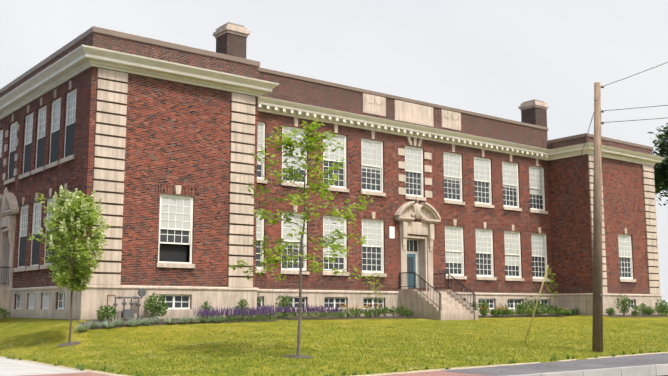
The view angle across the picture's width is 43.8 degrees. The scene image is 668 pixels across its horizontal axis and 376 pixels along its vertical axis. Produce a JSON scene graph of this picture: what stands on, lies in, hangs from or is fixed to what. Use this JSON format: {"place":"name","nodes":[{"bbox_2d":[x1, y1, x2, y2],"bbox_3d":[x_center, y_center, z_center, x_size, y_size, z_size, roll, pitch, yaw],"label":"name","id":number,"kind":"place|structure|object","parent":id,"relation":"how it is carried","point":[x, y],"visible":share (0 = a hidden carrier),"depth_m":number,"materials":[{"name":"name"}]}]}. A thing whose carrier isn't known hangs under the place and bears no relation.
{"place":"outdoors","nodes":[
{"label":"outdoors","id":0,"kind":"place"},
{"bbox_2d":[0,313,667,375],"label":"lawn","id":1,"kind":"structure","parent":0,"point":[18,332],"depth_m":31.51,"materials":[{"name":"green plant"}]},
{"bbox_2d":[0,286,12,318],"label":"side steps","id":2,"kind":"structure","parent":1,"relation":"on","point":[5,295],"depth_m":41.77,"materials":[{"name":"concrete"}]},
{"bbox_2d":[0,267,10,285],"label":"railing","id":3,"kind":"object","parent":2,"relation":"on","point":[6,274],"visible":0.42,"depth_m":42.06,"materials":[{"name":"black metal"}]},
{"bbox_2d":[27,185,110,346],"bbox_3d":[-9.703,2.900,30.972,2.569,5.931,2.940,0,-8,2],"label":"lilac tree","id":4,"kind":"object","parent":1,"relation":"on","point":[74,206],"visible":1,"depth_m":30.48,"materials":[{"name":"green plant"}]},
{"bbox_2d":[106,289,145,319],"bbox_3d":[-8.808,5.004,35.274,1.750,1.486,0.280,6,-10,-38],"label":"gas meter set","id":5,"kind":"object","parent":1,"relation":"on","point":[127,313],"visible":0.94,"depth_m":35.22,"materials":[{"name":"grey metal"}]},
{"bbox_2d":[229,116,374,357],"bbox_3d":[-0.775,1.521,25.938,4.217,7.537,4.242,6,-10,-38],"label":"young oak tree","id":6,"kind":"object","parent":1,"relation":"on","point":[287,143],"visible":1,"depth_m":25.86,"materials":[{"name":"green plant"}]},
{"bbox_2d":[0,22,664,319],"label":"school building","id":7,"kind":"structure","parent":1,"relation":"on","point":[154,143],"depth_m":44.66,"materials":[{"name":"brick"}]},
{"bbox_2d":[0,293,667,331],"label":"planting beds","id":8,"kind":"object","parent":1,"relation":"on","point":[206,316],"visible":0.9,"depth_m":42.29,"materials":[{"name":"green plant"}]},
{"bbox_2d":[367,270,383,317],"bbox_3d":[2.345,5.828,45.856,0.984,2.621,0.920,6,-10,-38],"label":"sapling","id":9,"kind":"object","parent":8,"relation":"on","point":[374,287],"visible":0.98,"depth_m":45.91,"materials":[{"name":"green plant"}]},
{"bbox_2d":[542,270,556,315],"bbox_3d":[14.407,6.891,55.045,1.089,3.142,1.076,6,-10,-38],"label":"sapling","id":10,"kind":"object","parent":8,"relation":"on","point":[550,298],"visible":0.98,"depth_m":55.10,"materials":[{"name":"green plant"}]},
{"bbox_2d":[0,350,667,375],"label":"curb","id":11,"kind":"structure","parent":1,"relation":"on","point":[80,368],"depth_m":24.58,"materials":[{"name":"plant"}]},
{"bbox_2d":[398,289,478,319],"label":"front steps","id":12,"kind":"structure","parent":1,"relation":"on","point":[453,307],"depth_m":47.71,"materials":[{"name":"concrete"}]},
{"bbox_2d":[399,272,475,309],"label":"stair railings","id":13,"kind":"object","parent":12,"relation":"on","point":[413,286],"visible":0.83,"depth_m":48.41,"materials":[{"name":"black metal"}]},
{"bbox_2d":[592,82,603,351],"bbox_3d":[10.354,1.173,32.545,0.956,10.914,0.406,0,-8,2],"label":"utility pole","id":14,"kind":"object","parent":1,"relation":"on","point":[597,337],"visible":0.9,"depth_m":32.39,"materials":[{"name":"brown wood"}]},
{"bbox_2d":[525,113,593,341],"bbox_3d":[9.182,1.448,33.696,3.537,9.642,0.056,-7,-11,39],"label":"guy wire","id":15,"kind":"object","parent":14,"relation":"attached to","point":[553,247],"visible":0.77,"depth_m":33.83,"materials":[{"name":"yellow"}]},
{"bbox_2d":[603,62,667,122],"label":"power lines","id":16,"kind":"object","parent":14,"relation":"attached to","point":[639,107],"visible":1,"depth_m":31.80,"materials":[{"name":"black metal"}]},
{"bbox_2d":[648,123,667,205],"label":"tree","id":17,"kind":"object","parent":1,"relation":"on","point":[660,172],"visible":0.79,"depth_m":71.66,"materials":[{"name":"green plant"}]},
{"bbox_2d":[0,353,667,375],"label":"pavement","id":18,"kind":"structure","parent":0,"point":[9,367],"depth_m":24.19,"materials":[{"name":"concrete"}]},
{"bbox_2d":[0,0,667,307],"label":"sky","id":19,"kind":"structure","parent":0,"point":[487,57],"materials":[{"name":"white"}]},
{"bbox_3d":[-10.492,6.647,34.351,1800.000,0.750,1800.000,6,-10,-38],"label":"road","id":20,"kind":"structure","parent":0,"visible":0},
{"bbox_2d":[0,364,667,375],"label":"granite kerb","id":21,"kind":"structure","parent":20,"relation":"on","point":[653,370],"depth_m":24.21,"materials":[{"name":"grey stone"}]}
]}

